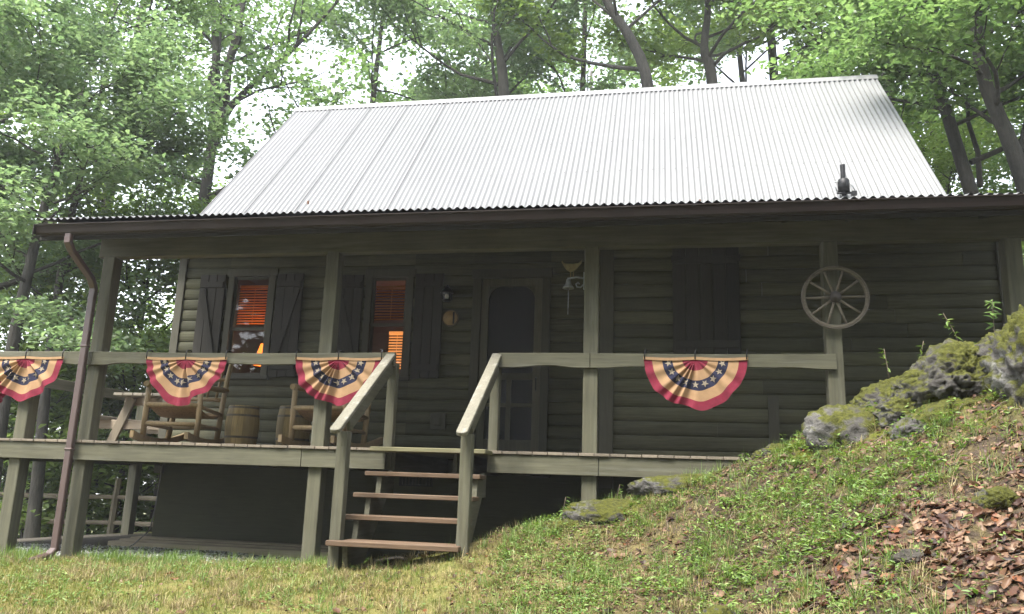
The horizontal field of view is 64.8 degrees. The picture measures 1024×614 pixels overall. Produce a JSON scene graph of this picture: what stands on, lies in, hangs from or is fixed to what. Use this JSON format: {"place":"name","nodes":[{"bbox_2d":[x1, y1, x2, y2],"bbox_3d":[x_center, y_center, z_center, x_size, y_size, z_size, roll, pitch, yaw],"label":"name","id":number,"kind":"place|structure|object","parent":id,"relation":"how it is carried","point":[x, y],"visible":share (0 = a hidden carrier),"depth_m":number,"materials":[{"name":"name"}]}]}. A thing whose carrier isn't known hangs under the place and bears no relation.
{"place":"outdoors","nodes":[
{"label":"outdoors","id":0,"kind":"place"},
{"bbox_2d":[16,542,326,562],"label":"gravel","id":1,"kind":"structure","parent":0,"point":[29,545],"depth_m":9.01,"materials":[{"name":"grey gravel"}]},
{"bbox_2d":[255,343,262,365],"bbox_3d":[-3.369,0.875,10.877,0.270,0.760,0.270,0,-13,11],"label":"table lamp","id":2,"kind":"object","parent":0,"point":[260,349],"visible":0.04,"depth_m":10.88,"materials":[{"name":"yellow fabric"}]},
{"bbox_2d":[0,395,1023,613],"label":"ground","id":3,"kind":"structure","parent":0,"point":[104,539],"depth_m":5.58,"materials":[{"name":"green plant"}]},
{"bbox_2d":[0,341,58,485],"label":"sapling","id":4,"kind":"object","parent":3,"relation":"on","point":[14,403],"visible":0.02,"depth_m":18.76,"materials":[{"name":"green plant"}]},
{"bbox_2d":[0,403,66,535],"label":"sapling","id":5,"kind":"object","parent":3,"relation":"on","point":[8,430],"visible":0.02,"depth_m":20.30,"materials":[{"name":"green plant"}]},
{"bbox_2d":[0,0,68,331],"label":"forest tree","id":6,"kind":"object","parent":3,"relation":"on","point":[30,129],"visible":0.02,"depth_m":21.68,"materials":[{"name":"green plant"}]},
{"bbox_2d":[0,309,144,538],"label":"sapling","id":7,"kind":"object","parent":3,"relation":"on","point":[70,366],"visible":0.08,"depth_m":17.74,"materials":[{"name":"green plant"}]},
{"bbox_2d":[0,319,151,531],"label":"sapling","id":8,"kind":"object","parent":3,"relation":"on","point":[52,423],"depth_m":21.34,"materials":[{"name":"green plant"}]},
{"bbox_2d":[0,478,155,533],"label":"split rail fence","id":9,"kind":"object","parent":3,"relation":"on","point":[111,522],"visible":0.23,"depth_m":16.24,"materials":[{"name":"grey wood"}]},
{"bbox_2d":[1,372,159,536],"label":"sapling","id":10,"kind":"object","parent":3,"relation":"on","point":[107,411],"visible":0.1,"depth_m":18.58,"materials":[{"name":"green plant"}]},
{"bbox_2d":[18,367,154,536],"bbox_3d":[-10.999,4.175,20.898,4.725,6.168,4.778,12,-16,-37],"label":"sapling","id":11,"kind":"object","parent":3,"relation":"on","point":[97,527],"visible":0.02,"depth_m":20.09,"materials":[{"name":"green plant"}]},
{"bbox_2d":[0,171,174,532],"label":"sapling","id":12,"kind":"object","parent":3,"relation":"on","point":[56,399],"visible":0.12,"depth_m":18.18,"materials":[{"name":"green plant"}]},
{"bbox_2d":[0,0,212,537],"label":"tree","id":13,"kind":"object","parent":3,"relation":"on","point":[32,528],"visible":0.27,"depth_m":15.99,"materials":[{"name":"green plant"}]},
{"bbox_2d":[43,316,169,531],"bbox_3d":[-8.365,2.881,18.120,4.344,5.607,4.296,-4,-14,26],"label":"sapling","id":14,"kind":"object","parent":3,"relation":"on","point":[95,505],"visible":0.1,"depth_m":17.53,"materials":[{"name":"green plant"}]},
{"bbox_2d":[3,152,214,532],"bbox_3d":[-8.508,1.120,18.376,7.384,9.532,7.303,4,-13,-8],"label":"sapling","id":15,"kind":"object","parent":3,"relation":"on","point":[121,472],"visible":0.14,"depth_m":17.79,"materials":[{"name":"green plant"}]},
{"bbox_2d":[64,383,158,534],"bbox_3d":[-10.501,4.710,21.817,4.906,5.607,5.455,12,-16,-39],"label":"sapling","id":16,"kind":"object","parent":3,"relation":"on","point":[142,529],"visible":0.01,"depth_m":20.62,"materials":[{"name":"green plant"}]},
{"bbox_2d":[0,0,242,536],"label":"tree","id":17,"kind":"object","parent":3,"relation":"on","point":[130,19],"visible":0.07,"depth_m":22.58,"materials":[{"name":"green plant"}]},
{"bbox_2d":[89,465,173,552],"bbox_3d":[-4.164,2.336,9.451,0.793,0.965,1.639,1,-12,3],"label":"hose","id":18,"kind":"object","parent":3,"relation":"on","point":[121,550],"visible":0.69,"depth_m":9.36,"materials":[{"name":"black rubber"}]},
{"bbox_2d":[100,310,171,529],"bbox_3d":[-8.586,3.357,21.882,6.081,7.850,6.014,7,-13,-22],"label":"sapling","id":19,"kind":"object","parent":3,"relation":"on","point":[160,335],"visible":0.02,"depth_m":21.44,"materials":[{"name":"green plant"}]},
{"bbox_2d":[0,0,272,487],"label":"tree","id":20,"kind":"object","parent":3,"relation":"on","point":[82,45],"visible":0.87,"depth_m":14.63,"materials":[{"name":"green plant"}]},
{"bbox_2d":[0,0,279,293],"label":"tree","id":21,"kind":"object","parent":3,"relation":"on","point":[92,254],"visible":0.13,"depth_m":17.52,"materials":[{"name":"green plant"}]},
{"bbox_2d":[133,342,167,419],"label":"sapling","id":22,"kind":"object","parent":3,"relation":"on","point":[149,418],"depth_m":18.44,"materials":[{"name":"green plant"}]},
{"bbox_2d":[125,270,177,339],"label":"sapling","id":23,"kind":"object","parent":3,"relation":"on","point":[171,311],"depth_m":26.68,"materials":[{"name":"green plant"}]},
{"bbox_2d":[97,195,215,485],"bbox_3d":[-6.042,1.262,17.997,6.444,8.410,6.515,12,-16,-39],"label":"sapling","id":24,"kind":"object","parent":3,"relation":"on","point":[162,350],"visible":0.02,"depth_m":16.89,"materials":[{"name":"green plant"}]},
{"bbox_2d":[128,148,228,332],"bbox_3d":[-11.476,2.323,30.584,7.147,16.671,9.528,4,-13,-9],"label":"forest tree","id":25,"kind":"object","parent":3,"relation":"on","point":[220,184],"depth_m":31.02,"materials":[{"name":"green plant"}]},
{"bbox_2d":[0,540,367,565],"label":"grass","id":26,"kind":"structure","parent":3,"relation":"on","point":[121,556],"depth_m":7.97,"materials":[{"name":"green plant"}]},
{"bbox_2d":[167,171,229,306],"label":"sapling","id":27,"kind":"object","parent":3,"relation":"on","point":[225,177],"depth_m":22.64,"materials":[{"name":"green plant"}]},
{"bbox_2d":[107,536,328,560],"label":"concrete slab","id":28,"kind":"structure","parent":3,"relation":"on","point":[288,550],"depth_m":9.45,"materials":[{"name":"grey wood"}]},
{"bbox_2d":[62,0,395,531],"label":"tree","id":29,"kind":"object","parent":3,"relation":"on","point":[285,46],"visible":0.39,"depth_m":20.07,"materials":[{"name":"green plant"}]},
{"bbox_2d":[122,0,552,206],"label":"forest tree","id":30,"kind":"object","parent":3,"relation":"on","point":[244,152],"visible":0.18,"depth_m":20.68,"materials":[{"name":"green plant"}]},
{"bbox_2d":[367,556,410,565],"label":"rock","id":31,"kind":"object","parent":3,"relation":"on","point":[391,560],"visible":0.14,"depth_m":6.70,"materials":[{"name":"grey stone"}]},
{"bbox_2d":[329,0,545,104],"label":"forest tree","id":32,"kind":"object","parent":3,"relation":"on","point":[385,98],"visible":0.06,"depth_m":25.97,"materials":[{"name":"green plant"}]},
{"bbox_2d":[331,0,631,99],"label":"tree","id":33,"kind":"object","parent":3,"relation":"on","point":[501,86],"visible":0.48,"depth_m":21.12,"materials":[{"name":"green plant"}]},
{"bbox_2d":[0,74,1023,570],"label":"cabin","id":34,"kind":"object","parent":3,"relation":"on","point":[716,220],"visible":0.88,"depth_m":9.33,"materials":[{"name":"wood"}]},
{"bbox_2d":[0,392,5,402],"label":"bunting","id":35,"kind":"object","parent":34,"relation":"hanging from","point":[1,396],"visible":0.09,"depth_m":10.32,"materials":[{"name":"fabric"}]},
{"bbox_2d":[0,349,68,401],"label":"bunting","id":36,"kind":"object","parent":34,"relation":"hanging from","point":[23,378],"visible":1,"depth_m":8.68,"materials":[{"name":"fabric"}]},
{"bbox_2d":[99,393,162,440],"bbox_3d":[-5.013,1.723,11.728,1.580,0.777,1.520,0,-13,11],"label":"picnic table","id":37,"kind":"object","parent":34,"relation":"on","point":[119,423],"visible":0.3,"depth_m":11.26,"materials":[{"name":"grey wood"}]},
{"bbox_2d":[129,364,233,443],"bbox_3d":[-3.709,1.032,9.314,0.689,1.128,1.150,0,-13,7],"label":"rocking chair","id":38,"kind":"object","parent":34,"relation":"on","point":[174,412],"visible":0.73,"depth_m":9.03,"materials":[{"name":"brown wood"}]},
{"bbox_2d":[145,349,231,405],"bbox_3d":[-3.386,0.734,8.359,0.935,0.591,0.134,0,-13,11],"label":"bunting","id":39,"kind":"object","parent":34,"relation":"hanging from","point":[179,381],"visible":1,"depth_m":8.34,"materials":[{"name":"fabric"}]},
{"bbox_2d":[224,405,259,444],"bbox_3d":[-3.093,1.376,9.250,0.374,0.470,0.374,0,-13,11],"label":"barrel","id":40,"kind":"object","parent":34,"relation":"on","point":[243,423],"visible":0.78,"depth_m":9.11,"materials":[{"name":"brown wood"}]},
{"bbox_2d":[221,268,278,379],"bbox_3d":[-3.458,0.226,10.645,0.740,1.480,0.180,0,-13,11],"label":"window","id":41,"kind":"structure","parent":34,"relation":"in","point":[270,274],"depth_m":10.67,"materials":[{"name":"brown glass"}]},
{"bbox_2d":[275,405,310,445],"bbox_3d":[-2.617,1.458,9.662,0.400,0.520,0.400,0,-13,11],"label":"barrel","id":42,"kind":"object","parent":34,"relation":"on","point":[283,421],"visible":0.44,"depth_m":9.52,"materials":[{"name":"brown wood"}]},
{"bbox_2d":[278,384,382,447],"bbox_3d":[-1.973,1.036,9.064,0.689,1.128,1.150,-2,-13,17],"label":"rocking chair","id":43,"kind":"object","parent":34,"relation":"on","point":[305,412],"visible":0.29,"depth_m":8.78,"materials":[{"name":"brown wood"}]},
{"bbox_2d":[295,349,385,405],"bbox_3d":[-1.734,0.707,8.054,0.935,0.567,0.126,0,-13,11],"label":"bunting","id":44,"kind":"object","parent":34,"relation":"hanging from","point":[338,381],"visible":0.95,"depth_m":8.03,"materials":[{"name":"fabric"}]},
{"bbox_2d":[361,269,415,380],"bbox_3d":[-1.572,0.232,10.288,0.700,1.440,0.190,0,-13,11],"label":"window","id":45,"kind":"structure","parent":34,"relation":"in","point":[408,275],"depth_m":10.31,"materials":[{"name":"brown glass"}]},
{"bbox_2d":[442,310,458,326],"bbox_3d":[-0.770,0.140,10.093,0.210,0.210,0.046,0,-13,11],"label":"wall plaque","id":46,"kind":"object","parent":34,"relation":"attached to","point":[450,318],"depth_m":10.08,"materials":[{"name":"brown wood"}]},
{"bbox_2d":[475,278,542,451],"bbox_3d":[-0.032,0.698,9.827,0.760,2.155,0.088,0,-13,11],"label":"screen door","id":47,"kind":"structure","parent":34,"relation":"in","point":[511,309],"depth_m":9.88,"materials":[{"name":"black wood"}]},
{"bbox_2d":[561,261,583,313],"bbox_3d":[0.598,-0.194,7.942,0.237,0.545,0.116,0,-13,11],"label":"dinner bell","id":48,"kind":"object","parent":34,"relation":"attached to","point":[570,268],"visible":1,"depth_m":7.96,"materials":[{"name":"grey metal"}]},
{"bbox_2d":[643,349,747,410],"bbox_3d":[1.685,0.666,7.403,0.945,0.573,0.140,0,-13,11],"label":"bunting","id":49,"kind":"object","parent":34,"relation":"hanging from","point":[700,383],"visible":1,"depth_m":7.37,"materials":[{"name":"fabric"}]},
{"bbox_2d":[801,266,869,328],"bbox_3d":[2.934,-0.091,7.319,0.585,0.585,0.090,0,-13,11],"label":"wagon wheel","id":50,"kind":"object","parent":34,"relation":"attached to","point":[833,297],"visible":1,"depth_m":7.32,"materials":[{"name":"grey wood"}]},
{"bbox_2d":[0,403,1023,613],"bbox_3d":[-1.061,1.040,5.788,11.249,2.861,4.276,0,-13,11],"label":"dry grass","id":51,"kind":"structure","parent":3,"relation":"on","point":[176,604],"depth_m":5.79,"materials":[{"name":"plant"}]},
{"bbox_2d":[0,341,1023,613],"bbox_3d":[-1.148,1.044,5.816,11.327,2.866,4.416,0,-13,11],"label":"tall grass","id":52,"kind":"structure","parent":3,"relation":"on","point":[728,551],"depth_m":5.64,"materials":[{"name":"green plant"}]},
{"bbox_2d":[0,393,1023,613],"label":"ground cover","id":53,"kind":"object","parent":3,"relation":"on","point":[611,591],"visible":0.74,"depth_m":5.55,"materials":[{"name":"green plant"}]},
{"bbox_2d":[1,180,1023,536],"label":"undergrowth","id":54,"kind":"object","parent":3,"relation":"on","point":[93,528],"depth_m":17.48,"materials":[{"name":"green plant"}]},
{"bbox_2d":[2,393,1023,613],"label":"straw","id":55,"kind":"object","parent":3,"relation":"on","point":[681,550],"visible":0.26,"depth_m":5.49,"materials":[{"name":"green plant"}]},
{"bbox_2d":[4,396,1023,613],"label":"leaf crumbs","id":56,"kind":"object","parent":3,"relation":"on","point":[1010,509],"visible":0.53,"depth_m":5.30,"materials":[{"name":"brown plant"}]},
{"bbox_2d":[27,394,1023,613],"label":"fallen leaves","id":57,"kind":"object","parent":3,"relation":"on","point":[992,559],"visible":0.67,"depth_m":4.29,"materials":[{"name":"brown plant"}]},
{"bbox_2d":[544,518,579,530],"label":"rock","id":58,"kind":"object","parent":3,"relation":"on","point":[573,522],"visible":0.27,"depth_m":6.76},
{"bbox_2d":[557,497,570,517],"bbox_3d":[0.443,1.747,6.864,0.117,0.262,0.090,0,-13,11],"label":"seedling","id":59,"kind":"object","parent":3,"relation":"on","point":[564,508],"visible":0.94,"depth_m":6.87,"materials":[{"name":"green plant"}]},
{"bbox_2d":[470,0,705,93],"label":"forest tree","id":60,"kind":"object","parent":3,"relation":"on","point":[568,68],"visible":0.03,"depth_m":30.82,"materials":[{"name":"green plant"}]},
{"bbox_2d":[390,0,797,99],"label":"forest tree","id":61,"kind":"object","parent":3,"relation":"on","point":[572,16],"visible":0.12,"depth_m":22.51,"materials":[{"name":"green plant"}]},
{"bbox_2d":[463,0,731,87],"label":"tree","id":62,"kind":"object","parent":3,"relation":"on","point":[558,52],"visible":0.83,"depth_m":19.96,"materials":[{"name":"green plant"}]},
{"bbox_2d":[560,498,643,524],"bbox_3d":[1.004,1.803,6.926,1.196,0.311,0.635,0,-13,11],"label":"rock","id":63,"kind":"object","parent":3,"relation":"on","point":[593,511],"visible":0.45,"depth_m":6.78,"materials":[{"name":"grey stone"}]},
{"bbox_2d":[627,474,715,496],"bbox_3d":[1.657,1.566,6.944,1.340,0.252,0.503,0,-13,11],"label":"rock","id":64,"kind":"object","parent":3,"relation":"on","point":[658,484],"visible":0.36,"depth_m":6.86,"materials":[{"name":"grey stone"}]},
{"bbox_2d":[584,0,844,84],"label":"tree","id":65,"kind":"object","parent":3,"relation":"on","point":[661,54],"visible":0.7,"depth_m":22.14,"materials":[{"name":"green plant"}]},
{"bbox_2d":[700,605,735,613],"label":"rock","id":66,"kind":"object","parent":3,"relation":"on","point":[720,609],"visible":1,"depth_m":4.21,"materials":[{"name":"stone"}]},
{"bbox_2d":[639,0,873,86],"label":"forest tree","id":67,"kind":"object","parent":3,"relation":"on","point":[666,79],"visible":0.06,"depth_m":26.92,"materials":[{"name":"green plant"}]},
{"bbox_2d":[653,0,866,80],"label":"tree","id":68,"kind":"object","parent":3,"relation":"on","point":[772,51],"visible":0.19,"depth_m":24.29,"materials":[{"name":"green plant"}]},
{"bbox_2d":[751,443,784,459],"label":"rock","id":69,"kind":"object","parent":3,"relation":"on","point":[758,453],"visible":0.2,"depth_m":6.80,"materials":[{"name":"stone"}]},
{"bbox_2d":[557,398,1023,613],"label":"twigs","id":70,"kind":"object","parent":3,"relation":"on","point":[1021,572],"visible":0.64,"depth_m":5.22,"materials":[{"name":"brown wood"}]},
{"bbox_2d":[623,343,1022,613],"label":"fern cover","id":71,"kind":"object","parent":3,"relation":"on","point":[821,549],"visible":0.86,"depth_m":5.43,"materials":[{"name":"green plant"}]},
{"bbox_2d":[801,403,878,449],"bbox_3d":[2.780,1.070,6.459,0.885,0.654,0.820,0,-13,11],"label":"rock","id":72,"kind":"object","parent":3,"relation":"on","point":[825,423],"visible":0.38,"depth_m":6.29,"materials":[{"name":"grey stone"}]},
{"bbox_2d":[716,0,1017,136],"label":"forest tree","id":73,"kind":"object","parent":3,"relation":"on","point":[801,17],"visible":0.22,"depth_m":17.28,"materials":[{"name":"green plant"}]},
{"bbox_2d":[737,0,1023,194],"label":"tree","id":74,"kind":"object","parent":3,"relation":"on","point":[962,162],"visible":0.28,"depth_m":13.20,"materials":[{"name":"green plant"}]},
{"bbox_2d":[849,375,921,427],"bbox_3d":[3.153,0.843,6.363,0.858,0.652,0.920,0,-13,7],"label":"ledge rock","id":75,"kind":"object","parent":3,"relation":"on","point":[884,397],"visible":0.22,"depth_m":6.24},
{"bbox_2d":[878,348,889,378],"bbox_3d":[3.057,0.478,6.628,0.086,0.290,0.088,0,-13,11],"label":"seedling","id":76,"kind":"object","parent":75,"relation":"on","point":[884,356],"visible":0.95,"depth_m":6.63,"materials":[{"name":"green plant"}]},
{"bbox_2d":[802,2,1023,193],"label":"forest tree","id":77,"kind":"object","parent":3,"relation":"on","point":[1001,53],"visible":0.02,"depth_m":21.52,"materials":[{"name":"green plant"}]},
{"bbox_2d":[806,0,1023,192],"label":"tree","id":78,"kind":"object","parent":3,"relation":"on","point":[933,45],"visible":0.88,"depth_m":11.66,"materials":[{"name":"green plant"}]},
{"bbox_2d":[891,549,938,563],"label":"rock","id":79,"kind":"object","parent":3,"relation":"on","point":[898,557],"visible":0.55,"depth_m":4.09,"materials":[{"name":"grey stone"}]},
{"bbox_2d":[845,0,1023,38],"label":"tree","id":80,"kind":"object","parent":3,"relation":"on","point":[965,2],"visible":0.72,"depth_m":10.52,"materials":[{"name":"green plant"}]},
{"bbox_2d":[887,396,982,439],"bbox_3d":[3.077,0.892,5.942,0.835,0.384,0.643,-19,-9,-10],"label":"ledge rock","id":81,"kind":"object","parent":3,"relation":"on","point":[908,422],"visible":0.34,"depth_m":5.78,"materials":[{"name":"grey stone"}]},
{"bbox_2d":[857,0,1023,31],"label":"forest tree","id":82,"kind":"object","parent":3,"relation":"on","point":[964,19],"depth_m":17.32,"materials":[{"name":"green plant"}]},
{"bbox_2d":[891,338,992,407],"bbox_3d":[3.478,0.595,6.274,0.972,0.680,1.081,-28,-24,20],"label":"ledge rock","id":83,"kind":"object","parent":3,"relation":"on","point":[946,367],"visible":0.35,"depth_m":5.96,"materials":[{"name":"grey stone"}]},
{"bbox_2d":[939,313,962,340],"bbox_3d":[3.529,0.206,6.507,0.165,0.322,0.117,9,-14,-29],"label":"seedling","id":84,"kind":"object","parent":83,"relation":"on","point":[947,322],"visible":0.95,"depth_m":6.52,"materials":[{"name":"green plant"}]},
{"bbox_2d":[882,64,1019,193],"bbox_3d":[10.047,-2.420,19.093,5.212,6.728,5.155,11,-15,-36],"label":"sapling","id":85,"kind":"object","parent":3,"relation":"on","point":[958,109],"visible":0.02,"depth_m":18.79,"materials":[{"name":"green plant"}]},
{"bbox_2d":[902,105,1023,194],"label":"sapling","id":86,"kind":"object","parent":3,"relation":"on","point":[944,161],"visible":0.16,"depth_m":16.14,"materials":[{"name":"green plant"}]},
{"bbox_2d":[936,58,1023,193],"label":"sapling","id":87,"kind":"object","parent":3,"relation":"on","point":[1007,107],"visible":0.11,"depth_m":16.89,"materials":[{"name":"green plant"}]},
{"bbox_2d":[970,332,994,372],"bbox_3d":[3.747,0.431,6.053,0.789,0.550,0.945,6,-13,-19],"label":"ledge rock","id":88,"kind":"object","parent":3,"relation":"on","point":[983,343],"visible":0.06,"depth_m":6.02,"materials":[{"name":"grey stone"}]},
{"bbox_2d":[984,300,1001,331],"bbox_3d":[3.747,0.124,6.290,0.124,0.362,0.120,7,-14,-23],"label":"seedling","id":89,"kind":"object","parent":88,"relation":"on","point":[993,314],"visible":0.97,"depth_m":6.30,"materials":[{"name":"green plant"}]},
{"bbox_2d":[949,108,1023,262],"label":"sapling","id":90,"kind":"object","parent":3,"relation":"on","point":[1004,162],"visible":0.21,"depth_m":14.92,"materials":[{"name":"green plant"}]},
{"bbox_2d":[970,486,1020,510],"bbox_3d":[2.625,1.053,4.378,0.240,0.165,0.205,5,-13,-13],"label":"rock","id":91,"kind":"object","parent":3,"relation":"on","point":[999,498],"visible":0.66,"depth_m":4.30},
{"bbox_2d":[971,18,1022,92],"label":"forest tree","id":92,"kind":"object","parent":3,"relation":"on","point":[1002,44],"visible":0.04,"depth_m":22.48,"materials":[{"name":"green plant"}]},
{"bbox_2d":[976,304,1023,408],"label":"boulder","id":93,"kind":"object","parent":3,"relation":"on","point":[1003,363],"visible":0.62,"depth_m":5.59,"materials":[{"name":"grey stone"}]},
{"bbox_2d":[0,0,1023,484],"label":"sky","id":94,"kind":"structure","parent":0,"point":[730,68],"materials":[{"name":"white"}]},
{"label":"rock","id":95,"kind":"object","parent":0,"visible":0},
{"bbox_2d":[376,554,387,567],"bbox_3d":[-1.068,2.109,6.555,0.085,0.201,0.080,-3,-13,22],"label":"seedling","id":96,"kind":"object","parent":95,"relation":"on","point":[380,563],"visible":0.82,"depth_m":6.56,"materials":[{"name":"green plant"}]}
]}

